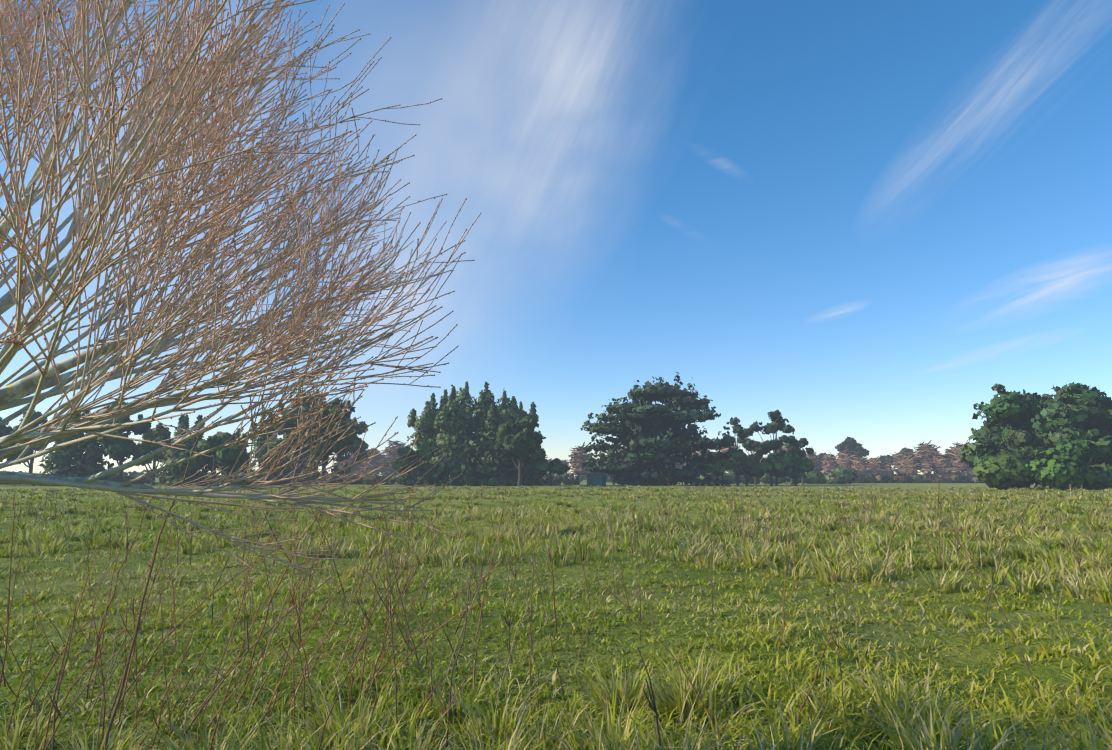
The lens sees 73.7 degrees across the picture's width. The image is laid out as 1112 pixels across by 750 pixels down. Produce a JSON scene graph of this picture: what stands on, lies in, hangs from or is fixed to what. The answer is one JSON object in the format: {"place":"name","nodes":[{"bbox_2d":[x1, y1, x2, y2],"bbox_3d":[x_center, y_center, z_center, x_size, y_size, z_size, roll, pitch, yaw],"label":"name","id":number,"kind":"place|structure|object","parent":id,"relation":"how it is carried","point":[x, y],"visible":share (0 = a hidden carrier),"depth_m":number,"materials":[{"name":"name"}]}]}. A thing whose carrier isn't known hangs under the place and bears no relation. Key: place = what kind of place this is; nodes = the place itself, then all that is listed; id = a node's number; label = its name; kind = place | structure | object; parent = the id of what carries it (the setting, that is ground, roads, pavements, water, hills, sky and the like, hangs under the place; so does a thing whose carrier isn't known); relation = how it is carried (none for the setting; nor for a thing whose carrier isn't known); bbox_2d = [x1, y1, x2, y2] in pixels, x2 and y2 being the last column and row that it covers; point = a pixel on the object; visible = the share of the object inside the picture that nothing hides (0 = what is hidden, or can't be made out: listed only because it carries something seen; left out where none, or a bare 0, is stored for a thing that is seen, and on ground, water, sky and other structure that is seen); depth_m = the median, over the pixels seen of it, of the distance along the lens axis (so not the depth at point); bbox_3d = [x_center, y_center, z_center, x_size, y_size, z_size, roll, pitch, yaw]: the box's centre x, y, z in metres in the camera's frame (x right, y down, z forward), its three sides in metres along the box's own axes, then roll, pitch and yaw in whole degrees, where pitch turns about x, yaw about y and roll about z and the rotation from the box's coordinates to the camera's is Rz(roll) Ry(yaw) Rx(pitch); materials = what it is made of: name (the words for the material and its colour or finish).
{"place":"outdoors","nodes":[
{"label":"outdoors","id":0,"kind":"place"},
{"bbox_2d":[3,469,975,481],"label":"scrub belt","id":1,"kind":"object","parent":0,"point":[562,476],"visible":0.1,"depth_m":207.22,"materials":[{"name":"green plant"}]},
{"bbox_2d":[0,478,1111,749],"bbox_3d":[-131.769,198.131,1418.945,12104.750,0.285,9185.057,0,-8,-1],"label":"ground","id":2,"kind":"structure","parent":0,"point":[968,660],"depth_m":6.32,"materials":[{"name":"green plant"}]},
{"bbox_2d":[0,417,32,464],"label":"tree","id":3,"kind":"object","parent":2,"relation":"on","point":[5,430],"visible":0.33,"depth_m":123.06,"materials":[{"name":"green plant"}]},
{"bbox_2d":[11,410,52,472],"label":"tree","id":4,"kind":"object","parent":2,"relation":"on","point":[36,415],"visible":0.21,"depth_m":134.45,"materials":[{"name":"green plant"}]},
{"bbox_2d":[32,407,98,485],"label":"tree","id":5,"kind":"object","parent":2,"relation":"on","point":[62,460],"visible":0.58,"depth_m":110.49,"materials":[{"name":"green plant"}]},
{"bbox_2d":[71,434,115,481],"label":"tree","id":6,"kind":"object","parent":2,"relation":"on","point":[94,455],"visible":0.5,"depth_m":118.38,"materials":[{"name":"green plant"}]},
{"bbox_2d":[86,401,151,481],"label":"tree","id":7,"kind":"object","parent":2,"relation":"on","point":[117,450],"visible":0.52,"depth_m":115.59,"materials":[{"name":"green plant"}]},
{"bbox_2d":[131,423,176,484],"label":"tree","id":8,"kind":"object","parent":2,"relation":"on","point":[159,432],"visible":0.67,"depth_m":123.63,"materials":[{"name":"green plant"}]},
{"bbox_2d":[145,413,222,485],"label":"cypress","id":9,"kind":"object","parent":2,"relation":"on","point":[170,478],"visible":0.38,"depth_m":111.29,"materials":[{"name":"green plant"}]},
{"bbox_2d":[0,472,379,484],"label":"scrub","id":10,"kind":"object","parent":2,"relation":"on","point":[143,481],"visible":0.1,"depth_m":136.99,"materials":[{"name":"green plant"}]},
{"bbox_2d":[166,431,249,485],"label":"tree","id":11,"kind":"object","parent":2,"relation":"on","point":[225,457],"visible":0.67,"depth_m":107.90,"materials":[{"name":"green plant"}]},
{"bbox_2d":[218,428,251,484],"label":"cypress","id":12,"kind":"object","parent":2,"relation":"on","point":[227,474],"visible":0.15,"depth_m":130.39,"materials":[{"name":"green plant"}]},
{"bbox_2d":[0,0,481,587],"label":"bare tree","id":13,"kind":"object","parent":2,"relation":"on","point":[152,148],"visible":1,"depth_m":2.51,"materials":[{"name":"brown plant"}]},
{"bbox_2d":[239,407,292,484],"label":"tree","id":14,"kind":"object","parent":2,"relation":"on","point":[264,452],"visible":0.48,"depth_m":125.40,"materials":[{"name":"green plant"}]},
{"bbox_2d":[267,409,317,482],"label":"tree","id":15,"kind":"object","parent":2,"relation":"on","point":[288,424],"visible":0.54,"depth_m":105.96,"materials":[{"name":"green plant"}]},
{"bbox_2d":[274,389,352,483],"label":"tree","id":16,"kind":"object","parent":2,"relation":"on","point":[302,465],"visible":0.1,"depth_m":146.48,"materials":[{"name":"green plant"}]},
{"bbox_2d":[292,397,357,485],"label":"tree","id":17,"kind":"object","parent":2,"relation":"on","point":[340,444],"visible":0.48,"depth_m":108.46,"materials":[{"name":"green plant"}]},
{"bbox_2d":[333,461,343,475],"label":"winter tree","id":18,"kind":"object","parent":2,"relation":"on","point":[339,466],"visible":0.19,"depth_m":247.38,"materials":[{"name":"brown plant"}]},
{"bbox_2d":[334,417,368,484],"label":"tree","id":19,"kind":"object","parent":2,"relation":"on","point":[353,448],"visible":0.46,"depth_m":136.40,"materials":[{"name":"green plant"}]},
{"bbox_2d":[344,453,363,473],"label":"winter tree","id":20,"kind":"object","parent":2,"relation":"on","point":[355,467],"visible":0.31,"depth_m":224.08,"materials":[{"name":"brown plant"}]},
{"bbox_2d":[361,449,384,473],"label":"winter tree","id":21,"kind":"object","parent":2,"relation":"on","point":[374,462],"visible":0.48,"depth_m":236.60,"materials":[{"name":"brown plant"}]},
{"bbox_2d":[375,457,393,476],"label":"winter tree","id":22,"kind":"object","parent":2,"relation":"on","point":[389,468],"visible":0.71,"depth_m":232.70,"materials":[{"name":"brown plant"}]},
{"bbox_2d":[381,440,406,470],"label":"winter tree","id":23,"kind":"object","parent":2,"relation":"on","point":[391,455],"visible":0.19,"depth_m":249.94,"materials":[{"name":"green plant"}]},
{"bbox_2d":[393,446,406,473],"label":"winter tree","id":24,"kind":"object","parent":2,"relation":"on","point":[397,455],"visible":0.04,"depth_m":219.05,"materials":[{"name":"brown plant"}]},
{"bbox_2d":[392,438,437,485],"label":"tree","id":25,"kind":"object","parent":2,"relation":"on","point":[426,447],"visible":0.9,"depth_m":110.14,"materials":[{"name":"green plant"}]},
{"bbox_2d":[392,405,445,485],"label":"cypress tree","id":26,"kind":"object","parent":2,"relation":"on","point":[423,427],"visible":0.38,"depth_m":117.94,"materials":[{"name":"green plant"}]},
{"bbox_2d":[415,384,456,450],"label":"cypress tree","id":27,"kind":"object","parent":2,"relation":"on","point":[432,403],"visible":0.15,"depth_m":124.44,"materials":[{"name":"green plant"}]},
{"bbox_2d":[423,398,487,485],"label":"cypress tree","id":28,"kind":"object","parent":2,"relation":"on","point":[458,454],"visible":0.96,"depth_m":113.34,"materials":[{"name":"green plant"}]},
{"bbox_2d":[425,381,490,484],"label":"cypress tree","id":29,"kind":"object","parent":2,"relation":"on","point":[464,396],"visible":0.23,"depth_m":120.77,"materials":[{"name":"green plant"}]},
{"bbox_2d":[363,474,579,484],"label":"scrub","id":30,"kind":"object","parent":2,"relation":"on","point":[555,480],"visible":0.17,"depth_m":132.93,"materials":[{"name":"green plant"}]},
{"bbox_2d":[472,381,499,441],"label":"cypress tree","id":31,"kind":"object","parent":2,"relation":"on","point":[487,393],"visible":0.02,"depth_m":127.92,"materials":[{"name":"green plant"}]},
{"bbox_2d":[450,402,527,485],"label":"cypress tree","id":32,"kind":"object","parent":2,"relation":"on","point":[495,468],"visible":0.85,"depth_m":112.30,"materials":[{"name":"green plant"}]},
{"bbox_2d":[476,388,536,485],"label":"cypress tree","id":33,"kind":"object","parent":2,"relation":"on","point":[507,410],"visible":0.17,"depth_m":120.37,"materials":[{"name":"green plant"}]},
{"bbox_2d":[492,414,545,485],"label":"dark round tree","id":34,"kind":"object","parent":2,"relation":"on","point":[520,441],"visible":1,"depth_m":108.68,"materials":[{"name":"green plant"}]},
{"bbox_2d":[515,401,552,485],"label":"cypress tree","id":35,"kind":"object","parent":2,"relation":"on","point":[533,411],"visible":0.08,"depth_m":123.61,"materials":[{"name":"green plant"}]},
{"bbox_2d":[530,458,569,485],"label":"tree","id":36,"kind":"object","parent":2,"relation":"on","point":[539,469],"visible":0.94,"depth_m":113.77,"materials":[{"name":"green plant"}]},
{"bbox_2d":[0,423,1111,749],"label":"weed stalks","id":37,"kind":"object","parent":2,"relation":"on","point":[278,621],"visible":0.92,"depth_m":3.98,"materials":[{"name":"plant"}]},
{"bbox_2d":[561,459,570,471],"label":"winter tree","id":38,"kind":"object","parent":2,"relation":"on","point":[565,462],"visible":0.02,"depth_m":265.69,"materials":[{"name":"brown plant"}]},
{"bbox_2d":[568,442,592,481],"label":"winter tree","id":39,"kind":"object","parent":2,"relation":"on","point":[579,458],"visible":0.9,"depth_m":198.11,"materials":[{"name":"brown plant"}]},
{"bbox_2d":[585,473,607,485],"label":"green shed","id":40,"kind":"structure","parent":2,"relation":"on","point":[595,479],"depth_m":111.11,"materials":[{"name":"teal paint"}]},
{"bbox_2d":[580,372,734,485],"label":"tree","id":41,"kind":"object","parent":2,"relation":"on","point":[648,434],"visible":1,"depth_m":114.32,"materials":[{"name":"green plant"}]},
{"bbox_2d":[665,454,683,468],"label":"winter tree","id":42,"kind":"object","parent":2,"relation":"on","point":[679,466],"visible":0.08,"depth_m":228.14,"materials":[{"name":"brown plant"}]},
{"bbox_2d":[704,458,735,485],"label":"understorey tree","id":43,"kind":"object","parent":2,"relation":"on","point":[721,466],"visible":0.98,"depth_m":111.86,"materials":[{"name":"green plant"}]},
{"bbox_2d":[720,442,740,470],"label":"winter tree","id":44,"kind":"object","parent":2,"relation":"on","point":[724,450],"visible":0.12,"depth_m":217.12,"materials":[{"name":"brown plant"}]},
{"bbox_2d":[728,417,746,484],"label":"eucalypt tree","id":45,"kind":"object","parent":2,"relation":"on","point":[738,429],"visible":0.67,"depth_m":126.28,"materials":[{"name":"green plant"}]},
{"bbox_2d":[732,449,764,485],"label":"understorey tree","id":46,"kind":"object","parent":2,"relation":"on","point":[748,465],"visible":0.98,"depth_m":117.13,"materials":[{"name":"green plant"}]},
{"bbox_2d":[738,427,764,484],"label":"eucalypt tree","id":47,"kind":"object","parent":2,"relation":"on","point":[748,444],"visible":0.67,"depth_m":131.48,"materials":[{"name":"green plant"}]},
{"bbox_2d":[750,409,788,484],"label":"eucalypt tree","id":48,"kind":"object","parent":2,"relation":"on","point":[775,425],"visible":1,"depth_m":123.46,"materials":[{"name":"green plant"}]},
{"bbox_2d":[757,452,789,485],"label":"understorey tree","id":49,"kind":"object","parent":2,"relation":"on","point":[776,465],"visible":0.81,"depth_m":113.50,"materials":[{"name":"green plant"}]},
{"bbox_2d":[698,466,857,483],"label":"scrub","id":50,"kind":"object","parent":2,"relation":"on","point":[838,476],"visible":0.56,"depth_m":149.27,"materials":[{"name":"green plant"}]},
{"bbox_2d":[778,443,787,454],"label":"winter tree","id":51,"kind":"object","parent":2,"relation":"on","point":[784,447],"visible":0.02,"depth_m":219.73,"materials":[{"name":"brown plant"}]},
{"bbox_2d":[777,424,805,484],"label":"eucalypt tree","id":52,"kind":"object","parent":2,"relation":"on","point":[793,442],"visible":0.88,"depth_m":129.00,"materials":[{"name":"green plant"}]},
{"bbox_2d":[781,453,813,485],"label":"understorey tree","id":53,"kind":"object","parent":2,"relation":"on","point":[799,467],"visible":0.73,"depth_m":117.02,"materials":[{"name":"green plant"}]},
{"bbox_2d":[785,438,813,484],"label":"eucalypt tree","id":54,"kind":"object","parent":2,"relation":"on","point":[804,442],"visible":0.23,"depth_m":136.21,"materials":[{"name":"green plant"}]},
{"bbox_2d":[806,452,824,471],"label":"winter tree","id":55,"kind":"object","parent":2,"relation":"on","point":[817,462],"visible":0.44,"depth_m":208.46,"materials":[{"name":"brown plant"}]},
{"bbox_2d":[818,453,833,471],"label":"evergreen","id":56,"kind":"object","parent":2,"relation":"on","point":[822,454],"visible":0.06,"depth_m":257.23,"materials":[{"name":"green plant"}]},
{"bbox_2d":[821,452,838,473],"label":"winter tree","id":57,"kind":"object","parent":2,"relation":"on","point":[830,463],"visible":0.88,"depth_m":243.02,"materials":[{"name":"brown plant"}]},
{"bbox_2d":[835,448,857,470],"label":"winter tree","id":58,"kind":"object","parent":2,"relation":"on","point":[845,458],"visible":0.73,"depth_m":237.29,"materials":[{"name":"brown plant"}]},
{"bbox_2d":[835,437,869,459],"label":"evergreen","id":59,"kind":"object","parent":2,"relation":"on","point":[852,444],"visible":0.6,"depth_m":247.97,"materials":[{"name":"green plant"}]},
{"bbox_2d":[850,456,867,474],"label":"winter tree","id":60,"kind":"object","parent":2,"relation":"on","point":[858,465],"visible":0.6,"depth_m":224.26,"materials":[{"name":"brown plant"}]},
{"bbox_2d":[865,456,885,473],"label":"winter tree","id":61,"kind":"object","parent":2,"relation":"on","point":[874,464],"visible":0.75,"depth_m":215.02,"materials":[{"name":"brown plant"}]},
{"bbox_2d":[878,454,892,464],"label":"evergreen","id":62,"kind":"object","parent":2,"relation":"on","point":[886,458],"visible":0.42,"depth_m":283.67,"materials":[{"name":"green plant"}]},
{"bbox_2d":[881,461,892,473],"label":"winter tree","id":63,"kind":"object","parent":2,"relation":"on","point":[889,468],"visible":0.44,"depth_m":227.15,"materials":[{"name":"brown plant"}]},
{"bbox_2d":[800,471,985,482],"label":"hedge","id":64,"kind":"object","parent":2,"relation":"on","point":[925,477],"visible":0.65,"depth_m":168.87,"materials":[{"name":"green plant"}]},
{"bbox_2d":[890,451,905,474],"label":"winter tree","id":65,"kind":"object","parent":2,"relation":"on","point":[897,466],"visible":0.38,"depth_m":264.73,"materials":[{"name":"brown plant"}]},
{"bbox_2d":[891,447,912,464],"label":"tree","id":66,"kind":"object","parent":2,"relation":"on","point":[903,450],"visible":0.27,"depth_m":263.80,"materials":[{"name":"green plant"}]},
{"bbox_2d":[898,450,924,475],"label":"winter tree","id":67,"kind":"object","parent":2,"relation":"on","point":[911,462],"visible":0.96,"depth_m":205.51,"materials":[{"name":"brown plant"}]},
{"bbox_2d":[913,440,941,471],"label":"winter tree","id":68,"kind":"object","parent":2,"relation":"on","point":[926,451],"visible":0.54,"depth_m":229.28,"materials":[{"name":"brown plant"}]},
{"bbox_2d":[928,453,954,477],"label":"winter tree","id":69,"kind":"object","parent":2,"relation":"on","point":[941,465],"visible":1,"depth_m":205.57,"materials":[{"name":"brown plant"}]},
{"bbox_2d":[945,442,973,473],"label":"winter tree","id":70,"kind":"object","parent":2,"relation":"on","point":[955,456],"visible":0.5,"depth_m":216.90,"materials":[{"name":"brown plant"}]},
{"bbox_2d":[958,429,1049,487],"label":"clump tree","id":71,"kind":"object","parent":2,"relation":"on","point":[982,449],"visible":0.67,"depth_m":83.56,"materials":[{"name":"green plant"}]},
{"bbox_2d":[970,394,1052,486],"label":"clump tree","id":72,"kind":"object","parent":2,"relation":"on","point":[1044,397],"depth_m":98.39,"materials":[{"name":"green plant"}]},
{"bbox_2d":[975,401,1048,487],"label":"clump tree","id":73,"kind":"object","parent":2,"relation":"on","point":[995,433],"visible":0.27,"depth_m":92.19,"materials":[{"name":"green plant"}]},
{"bbox_2d":[972,382,1111,433],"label":"clump tree","id":74,"kind":"object","parent":2,"relation":"on","point":[1085,408],"visible":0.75,"depth_m":85.13,"materials":[{"name":"green plant"}]},
{"bbox_2d":[972,445,1111,489],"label":"bush","id":75,"kind":"object","parent":2,"relation":"on","point":[1001,472],"visible":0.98,"depth_m":74.59,"materials":[{"name":"green plant"}]},
{"bbox_2d":[1019,424,1111,466],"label":"clump tree","id":76,"kind":"object","parent":2,"relation":"on","point":[1093,446],"visible":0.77,"depth_m":77.77,"materials":[{"name":"green plant"}]},
{"bbox_2d":[1051,383,1099,431],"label":"clump tree","id":77,"kind":"object","parent":2,"relation":"on","point":[1059,391],"visible":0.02,"depth_m":94.08,"materials":[{"name":"green plant"}]},
{"bbox_2d":[0,0,1111,476],"label":"sky","id":78,"kind":"structure","parent":0,"point":[860,220],"materials":[{"name":"blue"}]}
]}

